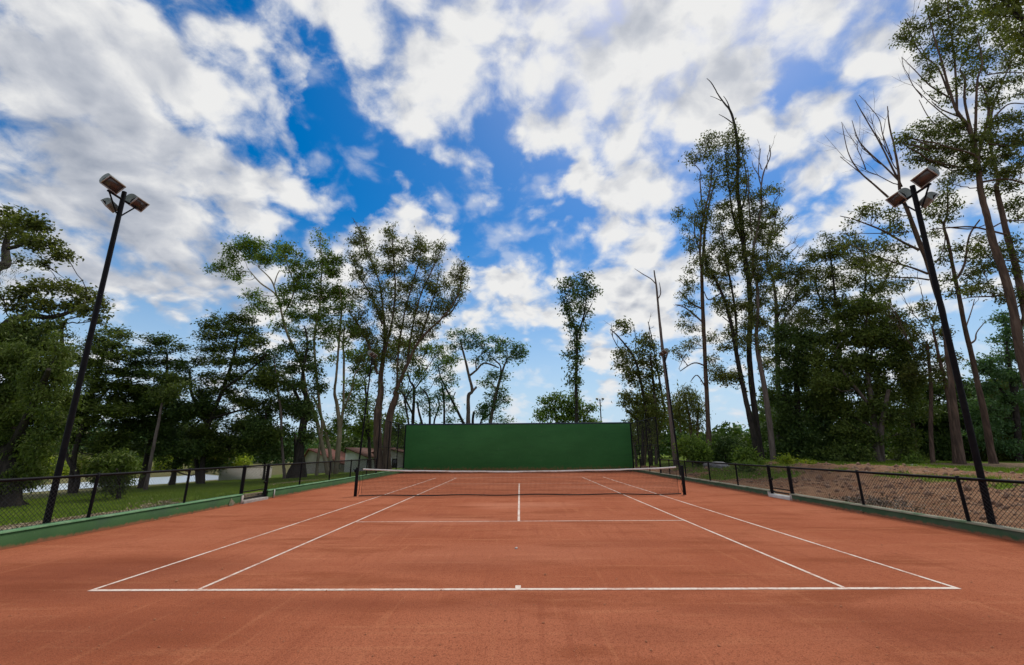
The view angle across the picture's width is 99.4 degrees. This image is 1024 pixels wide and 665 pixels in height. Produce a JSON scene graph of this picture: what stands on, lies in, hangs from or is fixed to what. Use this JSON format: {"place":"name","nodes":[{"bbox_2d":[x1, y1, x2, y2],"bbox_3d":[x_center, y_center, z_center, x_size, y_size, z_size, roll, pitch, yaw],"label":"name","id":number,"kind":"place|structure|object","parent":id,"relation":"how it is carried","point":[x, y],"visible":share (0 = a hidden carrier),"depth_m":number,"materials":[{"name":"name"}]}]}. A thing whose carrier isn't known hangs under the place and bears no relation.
{"place":"outdoors","nodes":[
{"label":"outdoors","id":0,"kind":"place"},
{"bbox_2d":[24,474,217,492],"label":"lake","id":1,"kind":"structure","parent":0,"point":[92,485],"depth_m":44.46,"materials":[{"name":"grey liquid"}]},
{"bbox_2d":[0,469,394,525],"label":"lawn grass","id":2,"kind":"structure","parent":0,"point":[59,503],"depth_m":19.05,"materials":[{"name":"green plant"}]},
{"bbox_2d":[0,431,1023,529],"bbox_3d":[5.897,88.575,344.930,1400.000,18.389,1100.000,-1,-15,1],"label":"ground","id":3,"kind":"structure","parent":0,"point":[1011,464],"depth_m":16.00,"materials":[{"name":"brown soil"}]},
{"bbox_2d":[0,310,90,507],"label":"spreading tree","id":4,"kind":"object","parent":3,"relation":"on","point":[32,366],"visible":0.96,"depth_m":19.09,"materials":[{"name":"green plant"}]},
{"bbox_2d":[39,456,66,476],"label":"lakeside shrub","id":5,"kind":"object","parent":3,"relation":"on","point":[51,465],"visible":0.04,"depth_m":44.61,"materials":[{"name":"green plant"}]},
{"bbox_2d":[47,456,69,475],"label":"lakeside shrub","id":6,"kind":"object","parent":3,"relation":"on","point":[66,469],"visible":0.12,"depth_m":45.29,"materials":[{"name":"green plant"}]},
{"bbox_2d":[0,202,118,346],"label":"moss hung tree","id":7,"kind":"object","parent":3,"relation":"on","point":[12,223],"visible":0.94,"depth_m":23.23,"materials":[{"name":"green plant"}]},
{"bbox_2d":[65,451,93,474],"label":"lakeside shrub","id":8,"kind":"object","parent":3,"relation":"on","point":[78,466],"visible":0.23,"depth_m":48.87,"materials":[{"name":"green plant"}]},
{"bbox_2d":[42,173,149,523],"bbox_3d":[-9.762,0.170,9.902,0.579,8.063,1.139,-1,-15,1],"label":"floodlight pole","id":9,"kind":"object","parent":3,"relation":"on","point":[113,184],"visible":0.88,"depth_m":10.13,"materials":[{"name":"black metal"}]},
{"bbox_2d":[57,323,152,493],"bbox_3d":[-30.399,5.195,31.808,7.735,12.832,4.796,-1,-15,1],"label":"flat topped tree","id":10,"kind":"object","parent":3,"relation":"on","point":[97,389],"visible":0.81,"depth_m":31.65,"materials":[{"name":"green plant"}]},
{"bbox_2d":[75,447,145,499],"bbox_3d":[-19.610,6.896,21.231,4.670,2.789,2.056,-7,-17,24],"label":"bush","id":11,"kind":"object","parent":3,"relation":"on","point":[118,461],"visible":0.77,"depth_m":20.68,"materials":[{"name":"green plant"}]},
{"bbox_2d":[0,494,243,549],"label":"green wall","id":12,"kind":"structure","parent":3,"relation":"on","point":[24,536],"depth_m":9.88,"materials":[{"name":"paint"}]},
{"bbox_2d":[0,458,376,530],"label":"chain link fence","id":13,"kind":"object","parent":12,"relation":"on","point":[96,485],"visible":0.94,"depth_m":11.36,"materials":[{"name":"black metal"}]},
{"bbox_2d":[243,466,267,498],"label":"metal gate","id":14,"kind":"structure","parent":13,"relation":"attached to","point":[264,484],"depth_m":15.74,"materials":[{"name":"black metal"}]},
{"bbox_2d":[0,493,256,529],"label":"leaf litter","id":15,"kind":"object","parent":3,"relation":"on","point":[54,519],"visible":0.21,"depth_m":10.52,"materials":[{"name":"plant"}]},
{"bbox_2d":[133,456,156,471],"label":"lakeside shrub","id":16,"kind":"object","parent":3,"relation":"on","point":[140,465],"visible":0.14,"depth_m":55.07,"materials":[{"name":"green plant"}]},
{"bbox_2d":[101,496,208,519],"bbox_3d":[-9.744,4.882,11.991,1.832,0.674,4.749,-1,-15,1],"label":"leaf heap","id":17,"kind":"object","parent":3,"relation":"on","point":[155,505],"visible":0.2,"depth_m":11.99,"materials":[{"name":"plant"}]},
{"bbox_2d":[95,330,224,488],"bbox_3d":[-27.498,5.994,33.973,8.552,12.222,5.182,4,-16,-16],"label":"flat topped tree","id":18,"kind":"object","parent":3,"relation":"on","point":[178,410],"visible":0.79,"depth_m":33.27,"materials":[{"name":"green plant"}]},
{"bbox_2d":[151,455,183,471],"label":"lakeside shrub","id":19,"kind":"object","parent":3,"relation":"on","point":[155,468],"visible":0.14,"depth_m":60.19,"materials":[{"name":"green plant"}]},
{"bbox_2d":[141,367,200,489],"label":"leaning tree","id":20,"kind":"object","parent":3,"relation":"on","point":[172,386],"visible":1,"depth_m":31.00,"materials":[{"name":"green plant"}]},
{"bbox_2d":[134,420,242,484],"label":"spreading tree","id":21,"kind":"object","parent":3,"relation":"on","point":[178,463],"visible":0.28,"depth_m":35.46,"materials":[{"name":"green plant"}]},
{"bbox_2d":[165,307,296,484],"bbox_3d":[-22.874,4.823,35.291,10.760,15.002,6.134,-1,-15,1],"label":"spreading tree","id":22,"kind":"object","parent":3,"relation":"on","point":[260,380],"visible":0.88,"depth_m":35.44,"materials":[{"name":"green plant"}]},
{"bbox_2d":[223,451,254,466],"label":"lakeside shrub","id":23,"kind":"object","parent":3,"relation":"on","point":[244,460],"visible":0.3,"depth_m":69.44,"materials":[{"name":"green plant"}]},
{"bbox_2d":[218,466,272,480],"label":"garden wall","id":24,"kind":"structure","parent":3,"relation":"on","point":[251,468],"depth_m":39.05,"materials":[{"name":"concrete"}]},
{"bbox_2d":[243,497,267,503],"bbox_3d":[-9.449,6.058,15.547,0.600,0.190,1.497,-1,-15,1],"label":"gate step","id":25,"kind":"object","parent":3,"relation":"on","point":[253,500],"visible":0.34,"depth_m":15.48,"materials":[{"name":"concrete"}]},
{"bbox_2d":[251,344,291,478],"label":"slim tree","id":26,"kind":"object","parent":3,"relation":"on","point":[275,353],"visible":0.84,"depth_m":35.81,"materials":[{"name":"green plant"}]},
{"bbox_2d":[199,227,351,475],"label":"pale barked tree","id":27,"kind":"object","parent":3,"relation":"on","point":[317,317],"visible":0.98,"depth_m":42.14,"materials":[{"name":"green plant"}]},
{"bbox_2d":[233,326,333,479],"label":"twisted tree","id":28,"kind":"object","parent":3,"relation":"on","point":[294,407],"visible":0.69,"depth_m":36.51,"materials":[{"name":"green plant"}]},
{"bbox_2d":[304,448,345,473],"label":"tiled house","id":29,"kind":"structure","parent":3,"relation":"on","point":[310,455],"depth_m":48.52,"materials":[{"name":"paint"}]},
{"bbox_2d":[262,469,404,498],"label":"green wall","id":30,"kind":"structure","parent":3,"relation":"on","point":[290,490],"depth_m":20.42,"materials":[{"name":"paint"}]},
{"bbox_2d":[376,419,405,472],"bbox_3d":[-9.022,8.616,32.859,0.080,3.570,7.120,-1,-15,1],"label":"tall fence","id":31,"kind":"object","parent":30,"relation":"on","point":[388,442],"visible":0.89,"depth_m":32.30,"materials":[{"name":"black paint"}]},
{"bbox_2d":[313,282,373,473],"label":"mossy tree","id":32,"kind":"object","parent":3,"relation":"on","point":[327,434],"visible":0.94,"depth_m":40.47,"materials":[{"name":"green plant"}]},
{"bbox_2d":[344,447,373,471],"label":"tiled house","id":33,"kind":"structure","parent":3,"relation":"on","point":[352,453],"depth_m":46.56,"materials":[{"name":"grey paint"}]},
{"bbox_2d":[358,350,377,466],"bbox_3d":[-9.114,5.008,27.147,0.606,7.786,1.018,-1,-15,1],"label":"floodlight pole","id":34,"kind":"object","parent":3,"relation":"on","point":[373,355],"visible":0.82,"depth_m":27.36,"materials":[{"name":"black metal"}]},
{"bbox_2d":[371,448,403,467],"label":"tiled house","id":35,"kind":"structure","parent":3,"relation":"on","point":[393,458],"depth_m":50.23,"materials":[{"name":"paint"}]},
{"bbox_2d":[391,457,397,467],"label":"door","id":36,"kind":"structure","parent":35,"relation":"in","point":[392,458],"depth_m":50.15,"materials":[{"name":"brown paint"}]},
{"bbox_2d":[325,336,465,471],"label":"understorey tree","id":37,"kind":"object","parent":3,"relation":"on","point":[364,370],"visible":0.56,"depth_m":42.57,"materials":[{"name":"green plant"}]},
{"bbox_2d":[338,217,469,470],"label":"twin trunked tree","id":38,"kind":"object","parent":3,"relation":"on","point":[371,338],"visible":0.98,"depth_m":42.12,"materials":[{"name":"green plant"}]},
{"bbox_2d":[383,368,429,423],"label":"thin tree","id":39,"kind":"object","parent":3,"relation":"on","point":[414,391],"visible":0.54,"depth_m":51.08,"materials":[{"name":"green plant"}]},
{"bbox_2d":[415,386,445,423],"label":"thin tree","id":40,"kind":"object","parent":3,"relation":"on","point":[432,409],"visible":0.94,"depth_m":51.36,"materials":[{"name":"green plant"}]},
{"bbox_2d":[426,357,464,422],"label":"thin tree","id":41,"kind":"object","parent":3,"relation":"on","point":[448,377],"visible":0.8,"depth_m":52.39,"materials":[{"name":"green plant"}]},
{"bbox_2d":[432,374,464,423],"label":"thin tree","id":42,"kind":"object","parent":3,"relation":"on","point":[442,389],"visible":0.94,"depth_m":51.74,"materials":[{"name":"green plant"}]},
{"bbox_2d":[32,392,894,463],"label":"distant woods","id":43,"kind":"object","parent":3,"relation":"on","point":[69,450],"visible":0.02,"depth_m":89.17,"materials":[{"name":"green plant"}]},
{"bbox_2d":[442,327,509,422],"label":"umbrella tree","id":44,"kind":"object","parent":3,"relation":"on","point":[459,346],"visible":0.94,"depth_m":51.21,"materials":[{"name":"green leaves"},{"name":"grey bark"}]},
{"bbox_2d":[457,401,494,422],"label":"thin tree","id":45,"kind":"object","parent":3,"relation":"on","point":[485,415],"visible":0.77,"depth_m":51.25,"materials":[{"name":"green plant"}]},
{"bbox_2d":[475,333,530,422],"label":"umbrella tree","id":46,"kind":"object","parent":3,"relation":"on","point":[495,401],"visible":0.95,"depth_m":52.27,"materials":[{"name":"green plant"}]},
{"bbox_2d":[0,471,1023,664],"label":"clay court","id":47,"kind":"object","parent":3,"relation":"on","point":[366,543],"visible":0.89,"depth_m":5.71,"materials":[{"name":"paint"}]},
{"bbox_2d":[353,467,359,496],"bbox_3d":[-6.154,5.920,17.171,0.330,1.105,0.112,-1,-15,1],"label":"net post","id":48,"kind":"object","parent":47,"relation":"on","point":[356,470],"visible":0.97,"depth_m":17.15,"materials":[{"name":"black metal"}]},
{"bbox_2d":[358,466,680,495],"bbox_3d":[0.272,5.853,17.077,12.772,1.060,0.044,-1,-15,1],"label":"tennis net","id":49,"kind":"object","parent":48,"relation":"attached to","point":[512,475],"visible":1,"depth_m":17.07,"materials":[{"name":"black fabric"}]},
{"bbox_2d":[3,507,1022,664],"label":"clay grit","id":50,"kind":"object","parent":47,"relation":"on","point":[506,618],"visible":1,"depth_m":4.62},
{"bbox_2d":[680,465,685,494],"bbox_3d":[6.663,5.779,16.986,0.188,1.105,0.112,-1,-15,1],"label":"net post","id":51,"kind":"object","parent":47,"relation":"on","point":[682,478],"visible":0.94,"depth_m":16.94,"materials":[{"name":"black metal"}]},
{"bbox_2d":[403,422,633,472],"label":"practice wall","id":52,"kind":"structure","parent":3,"relation":"on","point":[521,446],"depth_m":36.41,"materials":[{"name":"paint"}]},
{"bbox_2d":[529,387,602,422],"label":"round bush tree","id":53,"kind":"object","parent":3,"relation":"on","point":[566,408],"visible":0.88,"depth_m":51.45,"materials":[{"name":"green plant"}]},
{"bbox_2d":[554,267,603,422],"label":"slender tree","id":54,"kind":"object","parent":3,"relation":"on","point":[576,335],"visible":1,"depth_m":49.49,"materials":[{"name":"green plant"}]},
{"bbox_2d":[596,398,603,420],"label":"floodlight pole","id":55,"kind":"object","parent":3,"relation":"on","point":[600,406],"visible":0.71,"depth_m":67.27,"materials":[{"name":"black metal"}]},
{"bbox_2d":[606,315,667,465],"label":"ragged tree","id":56,"kind":"object","parent":3,"relation":"on","point":[628,400],"visible":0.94,"depth_m":42.04,"materials":[{"name":"green plant"}]},
{"bbox_2d":[626,389,647,466],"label":"tree","id":57,"kind":"object","parent":3,"relation":"on","point":[639,393],"visible":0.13,"depth_m":42.95,"materials":[{"name":"green plant"}]},
{"bbox_2d":[630,390,653,464],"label":"tree","id":58,"kind":"object","parent":3,"relation":"on","point":[643,423],"visible":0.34,"depth_m":41.38,"materials":[{"name":"green plant"}]},
{"bbox_2d":[636,392,663,443],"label":"tree","id":59,"kind":"object","parent":3,"relation":"on","point":[652,417],"visible":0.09,"depth_m":43.59,"materials":[{"name":"green plant"}]},
{"bbox_2d":[641,387,669,463],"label":"tree","id":60,"kind":"object","parent":3,"relation":"on","point":[662,413],"visible":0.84,"depth_m":39.83,"materials":[{"name":"green plant"}]},
{"bbox_2d":[637,270,677,465],"bbox_3d":[12.305,2.504,36.488,2.328,17.512,1.212,7,-17,-24],"label":"dead snag","id":61,"kind":"object","parent":3,"relation":"on","point":[673,448],"visible":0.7,"depth_m":36.28,"materials":[{"name":"grey plant"}]},
{"bbox_2d":[308,381,1023,462],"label":"thicket","id":62,"kind":"object","parent":3,"relation":"on","point":[722,430],"visible":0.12,"depth_m":50.24,"materials":[{"name":"green plant"}]},
{"bbox_2d":[659,348,680,475],"bbox_3d":[9.711,4.812,26.562,0.520,7.716,1.018,-1,-15,1],"label":"floodlight pole","id":63,"kind":"object","parent":3,"relation":"on","point":[664,352],"visible":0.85,"depth_m":26.72,"materials":[{"name":"black metal"}]},
{"bbox_2d":[660,380,715,460],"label":"tree","id":64,"kind":"object","parent":3,"relation":"on","point":[686,408],"visible":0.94,"depth_m":38.30,"materials":[{"name":"green plant"}]},
{"bbox_2d":[672,431,714,466],"bbox_3d":[13.318,8.671,31.741,3.478,2.981,2.952,-1,-15,1],"label":"leafy bush","id":65,"kind":"object","parent":3,"relation":"on","point":[692,448],"visible":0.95,"depth_m":31.44,"materials":[{"name":"green plant"}]},
{"bbox_2d":[668,129,725,457],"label":"gum tree","id":66,"kind":"object","parent":3,"relation":"on","point":[702,223],"visible":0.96,"depth_m":40.08,"materials":[{"name":"green plant"}]},
{"bbox_2d":[632,470,774,495],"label":"green wall","id":67,"kind":"structure","parent":3,"relation":"on","point":[760,491],"depth_m":20.02,"materials":[{"name":"paint"}]},
{"bbox_2d":[630,417,660,472],"bbox_3d":[9.875,8.461,32.572,0.080,3.680,7.120,-1,-15,1],"label":"tall fence","id":68,"kind":"object","parent":67,"relation":"on","point":[647,445],"visible":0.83,"depth_m":32.11,"materials":[{"name":"black paint"}]},
{"bbox_2d":[703,462,724,467],"bbox_3d":[13.442,8.856,28.583,1.598,0.674,1.014,-1,-15,1],"label":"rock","id":69,"kind":"object","parent":3,"relation":"on","point":[711,463],"visible":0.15,"depth_m":28.43,"materials":[{"name":"grey stone"}]},
{"bbox_2d":[709,433,746,462],"bbox_3d":[16.076,8.905,32.500,2.904,2.795,2.714,-1,-15,1],"label":"leafy bush","id":70,"kind":"object","parent":3,"relation":"on","point":[723,446],"visible":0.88,"depth_m":32.20,"materials":[{"name":"green plant"}]},
{"bbox_2d":[695,219,762,459],"bbox_3d":[17.996,0.237,36.578,4.295,21.215,2.990,-1,-15,1],"label":"gum tree","id":71,"kind":"object","parent":3,"relation":"on","point":[709,272],"visible":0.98,"depth_m":36.98,"materials":[{"name":"green plant"}]},
{"bbox_2d":[706,79,764,460],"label":"gum tree","id":72,"kind":"object","parent":3,"relation":"on","point":[736,216],"visible":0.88,"depth_m":40.02,"materials":[{"name":"green plant"}]},
{"bbox_2d":[729,458,757,472],"bbox_3d":[12.854,7.612,23.562,1.675,1.536,1.590,3,-16,-12],"label":"shrub","id":73,"kind":"object","parent":3,"relation":"on","point":[747,461],"visible":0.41,"depth_m":23.59,"materials":[{"name":"green plant"}]},
{"bbox_2d":[725,445,768,464],"bbox_3d":[16.119,8.724,29.639,3.365,2.078,2.414,6,-17,-23],"label":"leafy bush","id":74,"kind":"object","parent":3,"relation":"on","point":[743,453],"visible":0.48,"depth_m":29.11,"materials":[{"name":"green plant"}]},
{"bbox_2d":[729,135,785,460],"bbox_3d":[21.643,-4.143,36.710,7.546,30.406,3.674,-1,-15,1],"label":"gum tree","id":75,"kind":"object","parent":3,"relation":"on","point":[755,273],"visible":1,"depth_m":36.31,"materials":[{"name":"green plant"}]},
{"bbox_2d":[768,493,789,499],"bbox_3d":[9.699,5.873,15.384,0.500,0.200,1.267,-1,-15,1],"label":"gate step","id":76,"kind":"object","parent":3,"relation":"on","point":[781,496],"visible":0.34,"depth_m":15.32,"materials":[{"name":"white paint"}]},
{"bbox_2d":[773,453,800,464],"bbox_3d":[17.841,8.270,27.758,1.620,1.345,3.043,-4,-16,12],"label":"shrub","id":77,"kind":"object","parent":3,"relation":"on","point":[784,459],"visible":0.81,"depth_m":28.41,"materials":[{"name":"green plant"}]},
{"bbox_2d":[760,214,821,444],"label":"gum tree","id":78,"kind":"object","parent":3,"relation":"on","point":[790,284],"visible":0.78,"depth_m":40.96,"materials":[{"name":"green plant"}]},
{"bbox_2d":[795,458,817,464],"bbox_3d":[19.578,8.846,28.658,3.134,1.146,1.396,11,-19,-36],"label":"shrub","id":79,"kind":"object","parent":3,"relation":"on","point":[808,461],"visible":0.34,"depth_m":28.51,"materials":[{"name":"green plant"}]},
{"bbox_2d":[758,319,855,460],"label":"evergreen tree","id":80,"kind":"object","parent":3,"relation":"on","point":[787,374],"visible":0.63,"depth_m":36.64,"materials":[{"name":"green plant"}]},
{"bbox_2d":[650,458,1023,488],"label":"bank grass","id":81,"kind":"structure","parent":3,"relation":"on","point":[987,468],"depth_m":21.83,"materials":[{"name":"green plant"}]},
{"bbox_2d":[668,461,1023,519],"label":"soil clods","id":82,"kind":"object","parent":3,"relation":"on","point":[866,468],"visible":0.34,"depth_m":15.43,"materials":[{"name":"brown soil"}]},
{"bbox_2d":[791,229,911,445],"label":"airy tree","id":83,"kind":"object","parent":3,"relation":"on","point":[836,279],"visible":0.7,"depth_m":41.85,"materials":[{"name":"green plant"}]},
{"bbox_2d":[688,463,1023,524],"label":"dry leaves","id":84,"kind":"object","parent":3,"relation":"on","point":[900,491],"visible":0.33,"depth_m":14.90,"materials":[{"name":"brown plant"}]},
{"bbox_2d":[799,290,943,462],"bbox_3d":[28.456,3.884,35.231,11.112,14.624,5.392,-1,-15,1],"label":"evergreen tree","id":85,"kind":"object","parent":3,"relation":"on","point":[880,395],"visible":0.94,"depth_m":34.65,"materials":[{"name":"green plant"}]},
{"bbox_2d":[823,493,954,513],"bbox_3d":[10.145,4.835,12.318,1.993,0.648,5.902,-1,-15,1],"label":"leaf heap","id":86,"kind":"object","parent":3,"relation":"on","point":[870,500],"visible":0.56,"depth_m":11.82,"materials":[{"name":"brown plant"}]},
{"bbox_2d":[826,91,966,463],"bbox_3d":[27.590,-5.545,32.436,6.819,30.146,2.952,-1,-15,1],"label":"bare topped tree","id":87,"kind":"object","parent":3,"relation":"on","point":[960,452],"visible":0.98,"depth_m":32.66,"materials":[{"name":"green plant"}]},
{"bbox_2d":[875,308,923,450],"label":"thin tree","id":88,"kind":"object","parent":3,"relation":"on","point":[903,336],"visible":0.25,"depth_m":35.35,"materials":[{"name":"green plant"}]},
{"bbox_2d":[789,494,1023,542],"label":"green wall","id":89,"kind":"structure","parent":3,"relation":"on","point":[1000,531],"depth_m":9.88,"materials":[{"name":"paint"}]},
{"bbox_2d":[660,459,1023,528],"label":"chain link fence","id":90,"kind":"object","parent":89,"relation":"on","point":[958,479],"visible":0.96,"depth_m":11.53,"materials":[{"name":"black metal"}]},
{"bbox_2d":[769,468,790,494],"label":"metal gate","id":91,"kind":"structure","parent":90,"relation":"attached to","point":[771,479],"depth_m":15.57,"materials":[{"name":"black metal"}]},
{"bbox_2d":[900,450,929,464],"bbox_3d":[26.375,8.392,28.171,3.282,1.546,1.525,11,-19,-36],"label":"shrub","id":92,"kind":"object","parent":3,"relation":"on","point":[912,459],"visible":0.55,"depth_m":27.60,"materials":[{"name":"green plant"}]},
{"bbox_2d":[889,268,946,462],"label":"thin tree","id":93,"kind":"object","parent":3,"relation":"on","point":[926,348],"visible":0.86,"depth_m":33.17,"materials":[{"name":"green plant"}]},
{"bbox_2d":[893,381,948,460],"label":"understorey tree","id":94,"kind":"object","parent":3,"relation":"on","point":[936,394],"visible":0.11,"depth_m":39.12,"materials":[{"name":"green plant"}]},
{"bbox_2d":[880,295,968,463],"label":"thin tree","id":95,"kind":"object","parent":3,"relation":"on","point":[941,375],"visible":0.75,"depth_m":31.67,"materials":[{"name":"brown plant"}]},
{"bbox_2d":[885,165,995,523],"bbox_3d":[9.420,0.101,9.189,0.579,7.689,1.170,-1,-15,1],"label":"floodlight pole","id":96,"kind":"object","parent":3,"relation":"on","point":[924,177],"visible":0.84,"depth_m":9.58,"materials":[{"name":"black metal"}]},
{"bbox_2d":[885,0,1023,387],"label":"gum tree","id":97,"kind":"object","parent":3,"relation":"on","point":[972,150],"visible":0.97,"depth_m":31.47,"materials":[{"name":"green plant"}]},
{"bbox_2d":[913,186,998,463],"bbox_3d":[34.766,-1.362,32.445,5.903,21.627,2.909,-1,-15,1],"label":"gum tree","id":98,"kind":"object","parent":3,"relation":"on","point":[990,449],"visible":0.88,"depth_m":33.07,"materials":[{"name":"green plant"}]},
{"bbox_2d":[916,374,1011,460],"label":"understorey tree","id":99,"kind":"object","parent":3,"relation":"on","point":[942,446],"visible":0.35,"depth_m":37.01,"materials":[{"name":"green plant"}]},
{"bbox_2d":[930,3,1023,328],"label":"gum tree","id":100,"kind":"object","parent":3,"relation":"on","point":[1013,256],"visible":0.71,"depth_m":31.04,"materials":[{"name":"green plant"}]},
{"bbox_2d":[957,308,1023,461],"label":"tree","id":101,"kind":"object","parent":3,"relation":"on","point":[1013,399],"visible":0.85,"depth_m":35.33,"materials":[{"name":"green plant"}]},
{"bbox_2d":[960,0,1023,63],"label":"overhanging tree","id":102,"kind":"object","parent":3,"relation":"on","point":[1003,8],"visible":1,"depth_m":20.56,"materials":[{"name":"green plant"}]},
{"bbox_2d":[966,376,1023,460],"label":"understorey tree","id":103,"kind":"object","parent":3,"relation":"on","point":[1003,456],"visible":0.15,"depth_m":35.83,"materials":[{"name":"green plant"}]},
{"bbox_2d":[0,0,1023,436],"label":"sky","id":104,"kind":"structure","parent":0,"point":[545,141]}
]}

